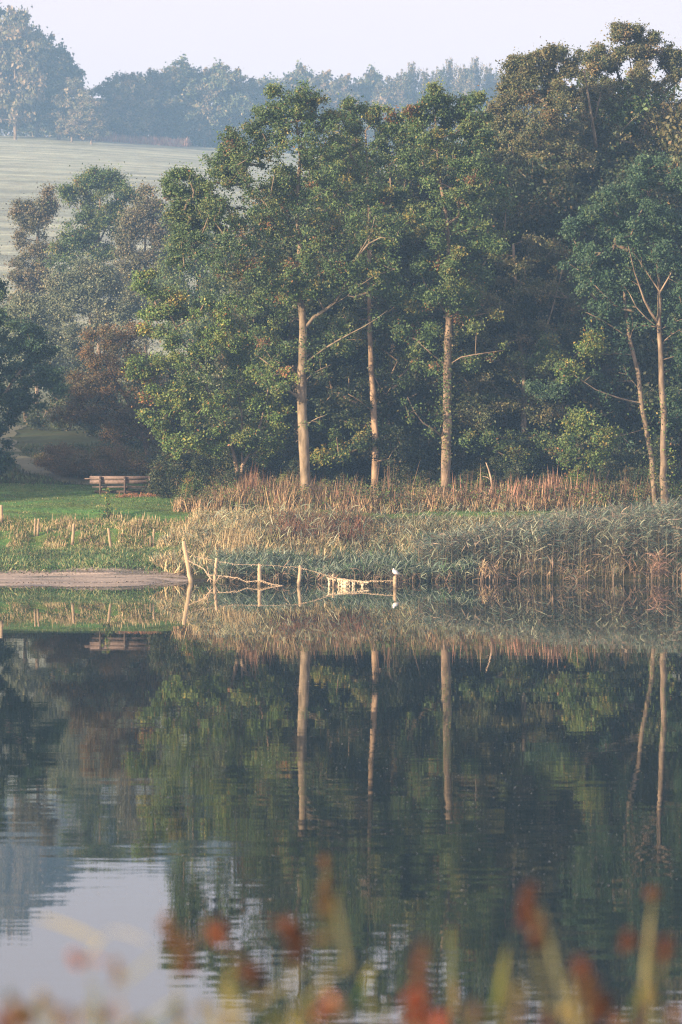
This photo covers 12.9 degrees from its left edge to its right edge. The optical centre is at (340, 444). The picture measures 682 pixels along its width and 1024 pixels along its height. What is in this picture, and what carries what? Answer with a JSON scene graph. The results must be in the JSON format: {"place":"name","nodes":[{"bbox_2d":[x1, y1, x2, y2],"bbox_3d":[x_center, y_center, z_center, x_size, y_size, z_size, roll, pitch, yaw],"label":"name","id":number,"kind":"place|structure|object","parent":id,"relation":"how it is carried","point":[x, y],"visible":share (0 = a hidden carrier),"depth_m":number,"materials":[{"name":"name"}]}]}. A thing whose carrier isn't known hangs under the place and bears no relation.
{"place":"outdoors","nodes":[
{"label":"outdoors","id":0,"kind":"place"},
{"bbox_2d":[0,425,147,489],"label":"path","id":1,"kind":"structure","parent":0,"point":[23,461],"depth_m":102.28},
{"bbox_2d":[0,565,187,585],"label":"sand beach","id":2,"kind":"structure","parent":0,"point":[99,575],"depth_m":79.69,"materials":[{"name":"sand"}]},
{"bbox_2d":[0,516,200,555],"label":"bank grass","id":3,"kind":"structure","parent":0,"point":[85,524],"depth_m":85.06,"materials":[{"name":"plant"}]},
{"bbox_2d":[0,480,208,526],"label":"lawn grass","id":4,"kind":"structure","parent":0,"point":[68,487],"depth_m":89.84,"materials":[{"name":"plant"}]},
{"bbox_2d":[0,580,681,1023],"bbox_3d":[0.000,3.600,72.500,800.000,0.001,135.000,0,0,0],"label":"lake water","id":5,"kind":"structure","parent":0,"point":[200,682],"depth_m":31.56,"materials":[{"name":"green liquid"}]},
{"bbox_2d":[226,555,681,581],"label":"dry reeds","id":6,"kind":"object","parent":5,"relation":"in","point":[676,568],"visible":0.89,"depth_m":79.44,"materials":[{"name":"plant"}]},
{"bbox_2d":[0,136,681,580],"bbox_3d":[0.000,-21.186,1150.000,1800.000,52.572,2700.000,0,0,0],"label":"ground","id":7,"kind":"structure","parent":0,"point":[28,166],"depth_m":289.93,"materials":[{"name":"plant"}]},
{"bbox_2d":[0,4,54,139],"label":"ridge tree","id":8,"kind":"object","parent":7,"relation":"on","point":[22,104],"visible":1,"depth_m":423.98,"materials":[{"name":"green plant"}]},
{"bbox_2d":[0,182,69,402],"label":"misty birch","id":9,"kind":"object","parent":7,"relation":"on","point":[31,218],"visible":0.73,"depth_m":151.64,"materials":[{"name":"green plant"}]},
{"bbox_2d":[0,277,72,476],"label":"shaded edge tree","id":10,"kind":"object","parent":7,"relation":"on","point":[17,401],"visible":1,"depth_m":96.72,"materials":[{"name":"green plant"}]},
{"bbox_2d":[0,284,73,421],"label":"grey willow","id":11,"kind":"object","parent":7,"relation":"on","point":[32,306],"visible":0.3,"depth_m":133.63,"materials":[{"name":"green plant"}]},
{"bbox_2d":[35,990,72,1023],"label":"dock plant","id":12,"kind":"object","parent":7,"relation":"on","point":[64,1016],"visible":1,"depth_m":3.70,"materials":[{"name":"beige plant"}]},
{"bbox_2d":[19,362,88,431],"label":"understory bush","id":13,"kind":"object","parent":7,"relation":"on","point":[40,422],"visible":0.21,"depth_m":121.86,"materials":[{"name":"green plant"}]},
{"bbox_2d":[29,38,88,139],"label":"ridge tree","id":14,"kind":"object","parent":7,"relation":"on","point":[61,68],"visible":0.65,"depth_m":428.61,"materials":[{"name":"green plant"}]},
{"bbox_2d":[28,439,91,474],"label":"bramble","id":15,"kind":"object","parent":7,"relation":"on","point":[44,462],"visible":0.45,"depth_m":99.18,"materials":[{"name":"green plant"}]},
{"bbox_2d":[46,76,95,141],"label":"ridge tree","id":16,"kind":"object","parent":7,"relation":"on","point":[67,104],"visible":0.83,"depth_m":424.28,"materials":[{"name":"green plant"}]},
{"bbox_2d":[45,443,102,477],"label":"bramble","id":17,"kind":"object","parent":7,"relation":"on","point":[64,470],"visible":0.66,"depth_m":97.88,"materials":[{"name":"green plant"}]},
{"bbox_2d":[0,441,167,485],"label":"rough grass","id":18,"kind":"structure","parent":7,"relation":"on","point":[16,471],"depth_m":99.58,"materials":[{"name":"plant"}]},
{"bbox_2d":[36,159,147,353],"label":"misty oak","id":19,"kind":"object","parent":7,"relation":"on","point":[82,238],"visible":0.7,"depth_m":149.72,"materials":[{"name":"green plant"}]},
{"bbox_2d":[69,95,114,144],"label":"ridge tree","id":20,"kind":"object","parent":7,"relation":"on","point":[90,109],"visible":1,"depth_m":418.98,"materials":[{"name":"green plant"}]},
{"bbox_2d":[1,511,189,547],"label":"seed grass","id":21,"kind":"structure","parent":7,"relation":"on","point":[111,516],"depth_m":85.25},
{"bbox_2d":[36,244,163,413],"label":"grey willow","id":22,"kind":"object","parent":7,"relation":"on","point":[70,290],"visible":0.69,"depth_m":139.45,"materials":[{"name":"green plant"}]},
{"bbox_2d":[66,440,137,479],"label":"bramble","id":23,"kind":"object","parent":7,"relation":"on","point":[100,468],"visible":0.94,"depth_m":96.70,"materials":[{"name":"green plant"}]},
{"bbox_2d":[73,360,130,436],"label":"understory bush","id":24,"kind":"object","parent":7,"relation":"on","point":[92,432],"visible":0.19,"depth_m":117.13,"materials":[{"name":"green plant"}]},
{"bbox_2d":[0,544,207,573],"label":"bank grass","id":25,"kind":"structure","parent":7,"relation":"on","point":[64,558],"depth_m":81.52,"materials":[{"name":"plant"}]},
{"bbox_2d":[44,319,175,463],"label":"rusty hawthorn","id":26,"kind":"object","parent":7,"relation":"on","point":[91,389],"visible":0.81,"depth_m":100.81,"materials":[{"name":"brown plant"}]},
{"bbox_2d":[67,950,160,1023],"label":"dock plant","id":27,"kind":"object","parent":7,"relation":"on","point":[76,959],"visible":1,"depth_m":3.90,"materials":[{"name":"beige plant"}]},
{"bbox_2d":[85,476,156,494],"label":"park bench","id":28,"kind":"object","parent":7,"relation":"on","point":[100,480],"visible":0.89,"depth_m":92.03,"materials":[{"name":"brown wood"}]},
{"bbox_2d":[103,71,157,139],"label":"ridge tree","id":29,"kind":"object","parent":7,"relation":"on","point":[130,91],"visible":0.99,"depth_m":433.86,"materials":[{"name":"green plant"}]},
{"bbox_2d":[81,131,192,146],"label":"ridge grass","id":30,"kind":"structure","parent":7,"relation":"on","point":[152,140],"depth_m":432.90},
{"bbox_2d":[107,441,174,476],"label":"bramble","id":31,"kind":"object","parent":7,"relation":"on","point":[136,461],"visible":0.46,"depth_m":96.19,"materials":[{"name":"green plant"}]},
{"bbox_2d":[97,177,190,353],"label":"autumn birch","id":32,"kind":"object","parent":7,"relation":"on","point":[132,225],"visible":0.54,"depth_m":145.58,"materials":[{"name":"green plant"}]},
{"bbox_2d":[128,67,172,135],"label":"ridge tree","id":33,"kind":"object","parent":7,"relation":"on","point":[153,84],"visible":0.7,"depth_m":439.31,"materials":[{"name":"green plant"}]},
{"bbox_2d":[109,362,236,452],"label":"understory bush","id":34,"kind":"object","parent":7,"relation":"on","point":[138,443],"visible":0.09,"depth_m":107.92,"materials":[{"name":"green plant"}]},
{"bbox_2d":[157,911,195,1023],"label":"dock plant","id":35,"kind":"object","parent":7,"relation":"on","point":[176,946],"visible":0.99,"depth_m":4.30,"materials":[{"name":"brown plant"}]},
{"bbox_2d":[136,445,216,493],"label":"understory bush","id":36,"kind":"object","parent":7,"relation":"on","point":[185,458],"visible":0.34,"depth_m":91.59,"materials":[{"name":"green plant"}]},
{"bbox_2d":[141,453,215,497],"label":"understory bush","id":37,"kind":"object","parent":7,"relation":"on","point":[177,472],"visible":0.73,"depth_m":89.93,"materials":[{"name":"green plant"}]},
{"bbox_2d":[142,188,223,375],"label":"woodland tree","id":38,"kind":"object","parent":7,"relation":"on","point":[196,271],"visible":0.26,"depth_m":127.47,"materials":[{"name":"green plant"}]},
{"bbox_2d":[157,51,210,140],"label":"ridge tree","id":39,"kind":"object","parent":7,"relation":"on","point":[176,79],"visible":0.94,"depth_m":438.19,"materials":[{"name":"green plant"}]},
{"bbox_2d":[175,67,229,146],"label":"ridge tree","id":40,"kind":"object","parent":7,"relation":"on","point":[203,90],"visible":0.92,"depth_m":437.79,"materials":[{"name":"green plant"}]},
{"bbox_2d":[120,264,296,478],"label":"spreading tree","id":41,"kind":"object","parent":7,"relation":"on","point":[173,308],"visible":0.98,"depth_m":89.32,"materials":[{"name":"green plant"}]},
{"bbox_2d":[186,227,241,382],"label":"woodland tree","id":42,"kind":"object","parent":7,"relation":"on","point":[210,282],"visible":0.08,"depth_m":117.73,"materials":[{"name":"green plant"}]},
{"bbox_2d":[190,443,258,480],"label":"understory bush","id":43,"kind":"object","parent":7,"relation":"on","point":[224,463],"visible":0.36,"depth_m":91.59,"materials":[{"name":"green plant"}]},
{"bbox_2d":[198,57,257,145],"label":"ridge tree","id":44,"kind":"object","parent":7,"relation":"on","point":[222,80],"visible":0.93,"depth_m":438.09,"materials":[{"name":"green plant"}]},
{"bbox_2d":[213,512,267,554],"bbox_3d":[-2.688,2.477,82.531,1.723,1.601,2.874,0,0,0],"label":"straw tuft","id":45,"kind":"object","parent":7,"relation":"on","point":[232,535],"visible":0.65,"depth_m":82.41,"materials":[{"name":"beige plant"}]},
{"bbox_2d":[204,919,299,1023],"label":"dock plant","id":46,"kind":"object","parent":7,"relation":"on","point":[250,972],"visible":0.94,"depth_m":4.10,"materials":[{"name":"red plant"}]},
{"bbox_2d":[170,499,342,551],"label":"golden grass","id":47,"kind":"structure","parent":7,"relation":"on","point":[214,530],"depth_m":83.89,"materials":[{"name":"plant"}]},
{"bbox_2d":[170,186,347,440],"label":"woodland tree","id":48,"kind":"object","parent":7,"relation":"on","point":[261,237],"visible":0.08,"depth_m":99.32,"materials":[{"name":"green plant"}]},
{"bbox_2d":[196,250,337,454],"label":"woodland tree","id":49,"kind":"object","parent":7,"relation":"on","point":[236,415],"visible":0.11,"depth_m":94.02,"materials":[{"name":"green plant"}]},
{"bbox_2d":[149,78,414,497],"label":"oak tree","id":50,"kind":"object","parent":7,"relation":"on","point":[234,157],"visible":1,"depth_m":87.71,"materials":[{"name":"green plant"}]},
{"bbox_2d":[182,541,396,587],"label":"wire fence","id":51,"kind":"object","parent":7,"relation":"on","point":[259,580],"visible":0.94,"depth_m":77.36,"materials":[{"name":"brown wood"}]},
{"bbox_2d":[218,219,379,458],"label":"woodland tree","id":52,"kind":"object","parent":7,"relation":"on","point":[316,438],"visible":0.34,"depth_m":92.53,"materials":[{"name":"green plant"}]},
{"bbox_2d":[277,454,341,489],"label":"understory bush","id":53,"kind":"object","parent":7,"relation":"on","point":[317,472],"visible":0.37,"depth_m":90.14,"materials":[{"name":"green plant"}]},
{"bbox_2d":[273,896,352,1023],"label":"dock plant","id":54,"kind":"object","parent":7,"relation":"on","point":[293,939],"visible":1,"depth_m":4.20,"materials":[{"name":"red plant"}]},
{"bbox_2d":[0,98,635,155],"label":"hedge row","id":55,"kind":"object","parent":7,"relation":"on","point":[30,131],"visible":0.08,"depth_m":442.67,"materials":[{"name":"green plant"}]},
{"bbox_2d":[249,505,389,540],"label":"brown docks","id":56,"kind":"object","parent":7,"relation":"on","point":[371,529],"visible":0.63,"depth_m":84.03,"materials":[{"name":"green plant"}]},
{"bbox_2d":[300,69,342,138],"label":"ridge tree","id":57,"kind":"object","parent":7,"relation":"on","point":[323,78],"visible":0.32,"depth_m":457.94,"materials":[{"name":"green plant"}]},
{"bbox_2d":[267,502,378,543],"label":"dock stalks","id":58,"kind":"object","parent":7,"relation":"on","point":[345,535],"visible":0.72,"depth_m":83.50,"materials":[{"name":"brown plant"}]},
{"bbox_2d":[314,853,343,995],"bbox_3d":[-0.022,1.179,5.406,0.054,0.901,0.038,0,0,0],"label":"dock plant","id":59,"kind":"object","parent":7,"relation":"on","point":[324,892],"visible":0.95,"depth_m":5.40,"materials":[{"name":"brown plant"}]},
{"bbox_2d":[258,144,408,433],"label":"woodland tree","id":60,"kind":"object","parent":7,"relation":"on","point":[329,165],"visible":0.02,"depth_m":97.80,"materials":[{"name":"green plant"}]},
{"bbox_2d":[205,540,487,580],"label":"reeds","id":61,"kind":"object","parent":7,"relation":"on","point":[373,564],"visible":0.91,"depth_m":79.76,"materials":[{"name":"plant"}]},
{"bbox_2d":[322,429,370,485],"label":"understory bush","id":62,"kind":"object","parent":7,"relation":"on","point":[336,466],"visible":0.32,"depth_m":91.47,"materials":[{"name":"green plant"}]},
{"bbox_2d":[256,189,440,455],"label":"woodland tree","id":63,"kind":"object","parent":7,"relation":"on","point":[327,230],"visible":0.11,"depth_m":94.14,"materials":[{"name":"green plant"}]},
{"bbox_2d":[298,89,424,432],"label":"crown behind oak","id":64,"kind":"object","parent":7,"relation":"on","point":[392,130],"visible":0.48,"depth_m":93.34,"materials":[{"name":"green plant"}]},
{"bbox_2d":[295,209,435,488],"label":"slim tree","id":65,"kind":"object","parent":7,"relation":"on","point":[346,400],"visible":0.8,"depth_m":90.10,"materials":[{"name":"green plant"}]},
{"bbox_2d":[348,64,389,102],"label":"ridge tree","id":66,"kind":"object","parent":7,"relation":"on","point":[365,87],"visible":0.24,"depth_m":463.49,"materials":[{"name":"green plant"}]},
{"bbox_2d":[162,507,581,555],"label":"bank weeds","id":67,"kind":"object","parent":7,"relation":"on","point":[409,517],"visible":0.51,"depth_m":83.36,"materials":[{"name":"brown plant"}]},
{"bbox_2d":[187,496,557,550],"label":"bank reeds","id":68,"kind":"object","parent":7,"relation":"on","point":[386,519],"visible":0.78,"depth_m":83.85,"materials":[{"name":"plant"}]},
{"bbox_2d":[308,198,461,469],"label":"woodland tree","id":69,"kind":"object","parent":7,"relation":"on","point":[422,386],"visible":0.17,"depth_m":92.48,"materials":[{"name":"green plant"}]},
{"bbox_2d":[169,471,609,514],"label":"dry grass","id":70,"kind":"structure","parent":7,"relation":"on","point":[272,494],"depth_m":87.45,"materials":[{"name":"plant"}]},
{"bbox_2d":[147,511,637,576],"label":"bank herbs","id":71,"kind":"object","parent":7,"relation":"on","point":[174,560],"visible":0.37,"depth_m":81.98,"materials":[{"name":"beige plant"}]},
{"bbox_2d":[368,75,426,139],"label":"ridge tree","id":72,"kind":"object","parent":7,"relation":"on","point":[380,98],"visible":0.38,"depth_m":459.14,"materials":[{"name":"green plant"}]},
{"bbox_2d":[373,60,439,143],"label":"ridge poplar","id":73,"kind":"object","parent":7,"relation":"on","point":[409,85],"visible":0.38,"depth_m":459.48,"materials":[{"name":"green plant"}]},
{"bbox_2d":[371,428,452,485],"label":"understory bush","id":74,"kind":"object","parent":7,"relation":"on","point":[417,456],"visible":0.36,"depth_m":91.07,"materials":[{"name":"green plant"}]},
{"bbox_2d":[184,464,669,510],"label":"dry stalks","id":75,"kind":"object","parent":7,"relation":"on","point":[251,483],"visible":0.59,"depth_m":87.93,"materials":[{"name":"brown plant"}]},
{"bbox_2d":[175,473,681,512],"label":"edge weeds","id":76,"kind":"object","parent":7,"relation":"on","point":[672,491],"visible":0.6,"depth_m":87.76,"materials":[{"name":"brown plant"}]},
{"bbox_2d":[403,937,453,1023],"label":"dock plant","id":77,"kind":"object","parent":7,"relation":"on","point":[439,1017],"visible":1,"depth_m":3.90,"materials":[{"name":"red plant"}]},
{"bbox_2d":[359,203,501,471],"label":"woodland tree","id":78,"kind":"object","parent":7,"relation":"on","point":[421,417],"visible":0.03,"depth_m":94.35,"materials":[{"name":"green plant"}]},
{"bbox_2d":[346,137,524,424],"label":"woodland tree","id":79,"kind":"object","parent":7,"relation":"on","point":[443,177],"visible":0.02,"depth_m":99.58,"materials":[{"name":"green plant"}]},
{"bbox_2d":[424,57,477,132],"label":"ridge poplar","id":80,"kind":"object","parent":7,"relation":"on","point":[467,84],"visible":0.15,"depth_m":459.42,"materials":[{"name":"green plant"}]},
{"bbox_2d":[385,75,518,494],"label":"ash tree","id":81,"kind":"object","parent":7,"relation":"on","point":[444,272],"visible":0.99,"depth_m":88.33,"materials":[{"name":"green plant"}]},
{"bbox_2d":[393,191,527,465],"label":"woodland tree","id":82,"kind":"object","parent":7,"relation":"on","point":[457,448],"visible":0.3,"depth_m":91.97,"materials":[{"name":"green plant"}]},
{"bbox_2d":[453,56,502,111],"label":"ridge poplar","id":83,"kind":"object","parent":7,"relation":"on","point":[491,81],"visible":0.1,"depth_m":464.78,"materials":[{"name":"green plant"}]},
{"bbox_2d":[450,452,510,484],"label":"understory bush","id":84,"kind":"object","parent":7,"relation":"on","point":[457,467],"visible":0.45,"depth_m":91.41,"materials":[{"name":"green plant"}]},
{"bbox_2d":[438,468,592,509],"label":"willowherb","id":85,"kind":"object","parent":7,"relation":"on","point":[535,487],"visible":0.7,"depth_m":88.00,"materials":[{"name":"brown plant"}]},
{"bbox_2d":[430,194,610,474],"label":"woodland tree","id":86,"kind":"object","parent":7,"relation":"on","point":[513,238],"visible":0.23,"depth_m":92.98,"materials":[{"name":"green plant"}]},
{"bbox_2d":[479,428,561,484],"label":"understory bush","id":87,"kind":"object","parent":7,"relation":"on","point":[522,470],"visible":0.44,"depth_m":90.93,"materials":[{"name":"green plant"}]},
{"bbox_2d":[435,230,634,465],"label":"shaded oak","id":88,"kind":"object","parent":7,"relation":"on","point":[546,338],"visible":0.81,"depth_m":91.26,"materials":[{"name":"green plant"}]},
{"bbox_2d":[473,36,599,312],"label":"tree","id":89,"kind":"object","parent":7,"relation":"on","point":[524,73],"visible":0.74,"depth_m":96.50,"materials":[{"name":"green plant"}]},
{"bbox_2d":[514,882,565,1013],"bbox_3d":[0.299,1.132,4.401,0.097,0.996,0.033,0,0,-9],"label":"dock plant","id":90,"kind":"object","parent":7,"relation":"on","point":[536,939],"visible":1,"depth_m":4.40,"materials":[{"name":"brown plant"}]},
{"bbox_2d":[442,149,644,471],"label":"woodland tree","id":91,"kind":"object","parent":7,"relation":"on","point":[540,202],"visible":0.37,"depth_m":92.94,"materials":[{"name":"green plant"}]},
{"bbox_2d":[410,494,681,580],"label":"reed bed","id":92,"kind":"object","parent":7,"relation":"on","point":[640,527],"visible":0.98,"depth_m":80.52,"materials":[{"name":"plant"}]},
{"bbox_2d":[501,174,667,472],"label":"woodland tree","id":93,"kind":"object","parent":7,"relation":"on","point":[579,195],"visible":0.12,"depth_m":93.75,"materials":[{"name":"green plant"}]},
{"bbox_2d":[520,234,659,509],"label":"leaning alder","id":94,"kind":"object","parent":7,"relation":"on","point":[579,422],"visible":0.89,"depth_m":86.36,"materials":[{"name":"green plant"}]},
{"bbox_2d":[568,957,617,1023],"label":"dock plant","id":95,"kind":"object","parent":7,"relation":"on","point":[588,991],"visible":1,"depth_m":4.00,"materials":[{"name":"red plant"}]},
{"bbox_2d":[526,110,669,468],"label":"woodland tree","id":96,"kind":"object","parent":7,"relation":"on","point":[609,161],"visible":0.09,"depth_m":98.22,"materials":[{"name":"green plant"}]},
{"bbox_2d":[555,149,681,505],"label":"straight alder","id":97,"kind":"object","parent":7,"relation":"on","point":[655,224],"visible":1,"depth_m":86.52,"materials":[{"name":"green plant"}]},
{"bbox_2d":[557,17,681,439],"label":"brown oak","id":98,"kind":"object","parent":7,"relation":"on","point":[639,48],"visible":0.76,"depth_m":99.42,"materials":[{"name":"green plant"}]},
{"bbox_2d":[569,149,681,454],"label":"woodland tree","id":99,"kind":"object","parent":7,"relation":"on","point":[625,424],"visible":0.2,"depth_m":93.90,"materials":[{"name":"green plant"}]},
{"bbox_2d":[591,456,659,499],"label":"understory bush","id":100,"kind":"object","parent":7,"relation":"on","point":[613,466],"visible":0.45,"depth_m":89.81,"materials":[{"name":"green plant"}]},
{"bbox_2d":[574,83,678,451],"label":"woodland tree","id":101,"kind":"object","parent":7,"relation":"on","point":[625,119],"visible":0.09,"depth_m":98.78,"materials":[{"name":"green plant"}]},
{"bbox_2d":[595,434,680,488],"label":"understory bush","id":102,"kind":"object","parent":7,"relation":"on","point":[636,457],"visible":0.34,"depth_m":91.89,"materials":[{"name":"green plant"}]},
{"bbox_2d":[611,179,681,459],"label":"woodland tree","id":103,"kind":"object","parent":7,"relation":"on","point":[649,332],"visible":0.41,"depth_m":93.02,"materials":[{"name":"green plant"}]},
{"bbox_2d":[618,930,674,1023],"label":"dock plant","id":104,"kind":"object","parent":7,"relation":"on","point":[630,942],"visible":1,"depth_m":4.60,"materials":[{"name":"red plant"}]},
{"bbox_2d":[642,885,660,1023],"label":"dock plant","id":105,"kind":"object","parent":7,"relation":"on","point":[651,893],"visible":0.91,"depth_m":5.00,"materials":[{"name":"green plant"}]},
{"bbox_2d":[638,86,681,411],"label":"woodland tree","id":106,"kind":"object","parent":7,"relation":"on","point":[671,137],"visible":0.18,"depth_m":98.16,"materials":[{"name":"green plant"}]},
{"bbox_2d":[0,0,681,151],"label":"sky","id":107,"kind":"structure","parent":0,"point":[259,37],"materials":[{"name":"white"}]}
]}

